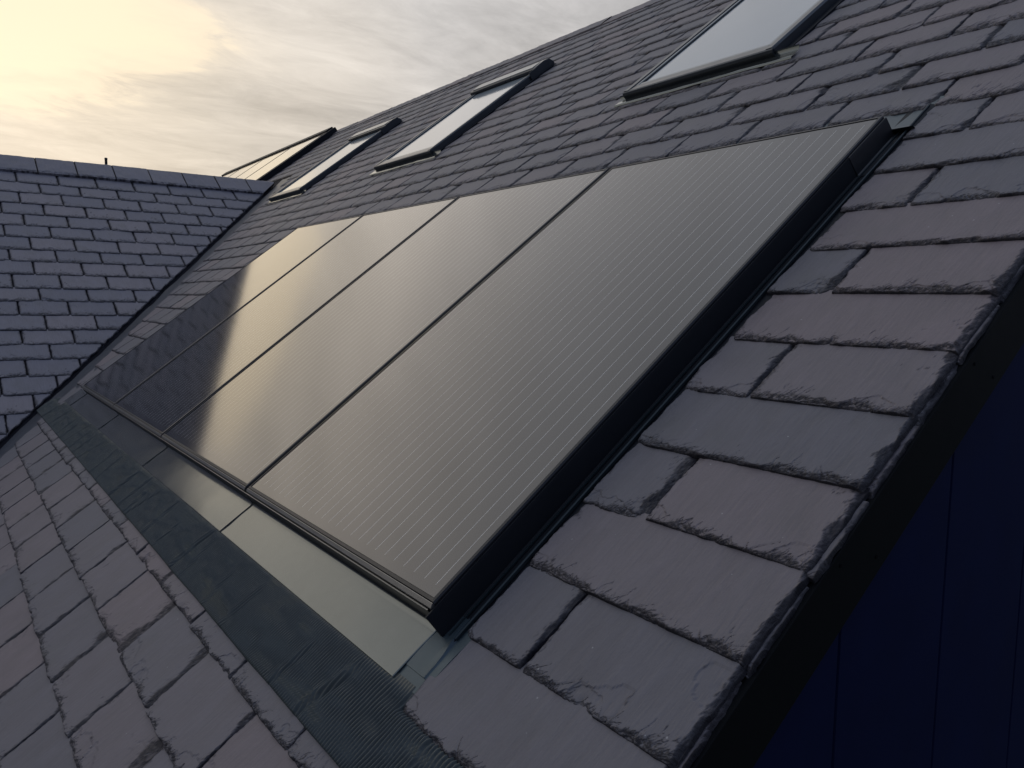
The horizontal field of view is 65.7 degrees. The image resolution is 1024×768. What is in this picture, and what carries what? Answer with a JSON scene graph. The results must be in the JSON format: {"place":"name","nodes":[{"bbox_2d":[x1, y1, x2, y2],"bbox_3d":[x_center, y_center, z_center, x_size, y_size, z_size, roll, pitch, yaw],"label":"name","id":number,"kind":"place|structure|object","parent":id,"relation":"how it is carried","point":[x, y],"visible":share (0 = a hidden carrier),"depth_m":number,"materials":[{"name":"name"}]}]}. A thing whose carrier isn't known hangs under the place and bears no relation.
{"place":"outdoors","nodes":[
{"label":"outdoors","id":0,"kind":"place"},
{"bbox_2d":[0,0,649,176],"label":"sky","id":1,"kind":"structure","parent":0,"point":[202,87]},
{"bbox_2d":[0,0,1023,767],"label":"house","id":2,"kind":"structure","parent":0,"point":[790,534],"depth_m":1.49,"materials":[{"name":"stone"}]},
{"bbox_2d":[222,168,240,176],"bbox_3d":[-5.184,-2.997,12.904,1.622,0.061,1.115,-44,28,-24],"label":"solar panel","id":3,"kind":"object","parent":2,"relation":"on","point":[229,174],"visible":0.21,"depth_m":12.99,"materials":[{"name":"glass"}]},
{"bbox_2d":[229,158,264,177],"bbox_3d":[-4.519,-2.894,11.984,1.622,0.061,1.115,-44,28,-24],"label":"solar panel","id":4,"kind":"object","parent":2,"relation":"on","point":[240,172],"visible":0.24,"depth_m":12.11,"materials":[{"name":"glass"}]},
{"bbox_2d":[36,397,462,767],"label":"ribbed flashing","id":5,"kind":"object","parent":2,"relation":"on","point":[345,700],"visible":1,"depth_m":1.59,"materials":[{"name":"grey metal"}]},
{"bbox_2d":[64,389,85,404],"bbox_3d":[-2.567,0.077,4.664,0.115,0.006,0.258,-44,28,-24],"label":"end flashing","id":6,"kind":"object","parent":5,"relation":"on","point":[80,393],"visible":0.9,"depth_m":4.67,"materials":[{"name":"grey metal"}]},
{"bbox_2d":[70,388,117,428],"bbox_3d":[-2.210,0.119,4.146,0.115,0.044,0.998,-44,28,-24],"label":"flashing tray","id":7,"kind":"object","parent":5,"relation":"on","point":[94,410],"visible":0.98,"depth_m":4.11,"materials":[{"name":"grey metal"}]},
{"bbox_2d":[98,408,165,465],"bbox_3d":[-1.626,0.209,3.339,0.115,0.044,0.998,-44,28,-24],"label":"flashing tray","id":8,"kind":"object","parent":5,"relation":"on","point":[137,442],"visible":0.98,"depth_m":3.29,"materials":[{"name":"grey metal"}]},
{"bbox_2d":[142,438,250,531],"bbox_3d":[-1.043,0.299,2.532,0.115,0.044,0.998,-44,28,-24],"label":"flashing tray","id":9,"kind":"object","parent":5,"relation":"on","point":[215,500],"visible":1,"depth_m":2.45,"materials":[{"name":"grey metal"}]},
{"bbox_2d":[219,492,436,677],"bbox_3d":[-0.459,0.389,1.725,0.115,0.044,0.998,-44,28,-24],"label":"flashing tray","id":10,"kind":"object","parent":5,"relation":"on","point":[387,627],"visible":0.97,"depth_m":1.60,"materials":[{"name":"grey metal"}]},
{"bbox_2d":[96,396,430,610],"bbox_3d":[-0.746,-0.285,3.276,1.614,0.017,3.978,-45,28,-24],"label":"mounting board","id":11,"kind":"object","parent":2,"relation":"on","point":[293,522],"visible":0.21,"depth_m":1.86,"materials":[{"name":"black metal"}]},
{"bbox_2d":[82,215,362,410],"bbox_3d":[-1.634,-0.445,4.473,1.622,0.046,0.985,-44,28,-24],"label":"solar panel","id":12,"kind":"object","parent":11,"relation":"on","point":[114,383],"visible":0.92,"depth_m":4.39,"materials":[{"name":"black glass"}]},
{"bbox_2d":[113,197,458,440],"bbox_3d":[-1.051,-0.355,3.666,1.622,0.046,0.985,-44,28,-24],"label":"solar panel","id":13,"kind":"object","parent":11,"relation":"on","point":[167,397],"visible":0.9,"depth_m":3.57,"materials":[{"name":"black glass"}]},
{"bbox_2d":[161,168,609,496],"bbox_3d":[-0.467,-0.265,2.859,1.622,0.046,0.985,-44,28,-24],"label":"solar panel","id":14,"kind":"object","parent":11,"relation":"on","point":[250,424],"visible":0.93,"depth_m":2.74,"materials":[{"name":"black glass"}]},
{"bbox_2d":[246,116,883,609],"bbox_3d":[0.116,-0.175,2.052,1.622,0.046,0.985,-44,28,-24],"label":"solar panel","id":15,"kind":"object","parent":11,"relation":"on","point":[430,462],"visible":0.96,"depth_m":1.89,"materials":[{"name":"black glass"}]},
{"bbox_2d":[237,146,292,178],"bbox_3d":[-3.854,-2.792,11.064,1.622,0.061,1.115,-44,28,-24],"label":"solar panel","id":16,"kind":"object","parent":2,"relation":"on","point":[255,168],"visible":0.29,"depth_m":11.16,"materials":[{"name":"glass"}]},
{"bbox_2d":[221,127,337,180],"bbox_3d":[-4.155,-2.875,11.537,1.750,0.082,4.680,-44,28,-24],"label":"array surround","id":17,"kind":"object","parent":2,"relation":"on","point":[330,131],"visible":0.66,"depth_m":9.88,"materials":[{"name":"black metal"}]},
{"bbox_2d":[246,132,325,179],"bbox_3d":[-3.189,-2.690,10.144,1.622,0.061,1.115,-44,28,-24],"label":"solar panel","id":18,"kind":"object","parent":2,"relation":"on","point":[275,162],"visible":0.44,"depth_m":10.18,"materials":[{"name":"glass"}]},
{"bbox_2d":[265,117,401,204],"bbox_3d":[-1.682,-2.102,7.470,1.293,0.088,0.950,-44,28,-24],"label":"roof window","id":19,"kind":"structure","parent":2,"relation":"attached to","point":[357,143],"depth_m":7.37,"materials":[{"name":"glass"}]},
{"bbox_2d":[398,617,473,693],"bbox_3d":[-0.128,0.440,1.312,0.146,0.011,0.100,-44,28,-24],"label":"corner flashing","id":20,"kind":"object","parent":2,"relation":"on","point":[435,654],"visible":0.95,"depth_m":1.30,"materials":[{"name":"grey metal"}]},
{"bbox_2d":[369,58,555,175],"bbox_3d":[-0.352,-1.897,5.630,1.293,0.088,0.950,-44,28,-24],"label":"roof window","id":21,"kind":"structure","parent":2,"relation":"attached to","point":[479,104],"depth_m":5.54,"materials":[{"name":"glass"}]},
{"bbox_2d":[425,104,934,641],"bbox_3d":[0.466,-0.159,1.663,1.778,0.057,0.080,-44,28,-24],"label":"side flashing","id":22,"kind":"object","parent":2,"relation":"attached to","point":[487,580],"visible":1,"depth_m":1.56,"materials":[{"name":"black metal"}]},
{"bbox_2d":[511,96,943,186],"bbox_3d":[-0.148,-0.869,3.633,0.188,0.019,4.095,-44,28,-24],"label":"top flashing","id":23,"kind":"object","parent":2,"relation":"on","point":[904,124],"visible":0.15,"depth_m":2.03,"materials":[{"name":"grey metal"}]},
{"bbox_2d":[614,0,843,106],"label":"roof window","id":24,"kind":"structure","parent":2,"relation":"attached to","point":[735,36],"depth_m":3.40,"materials":[{"name":"glass"}]}
]}

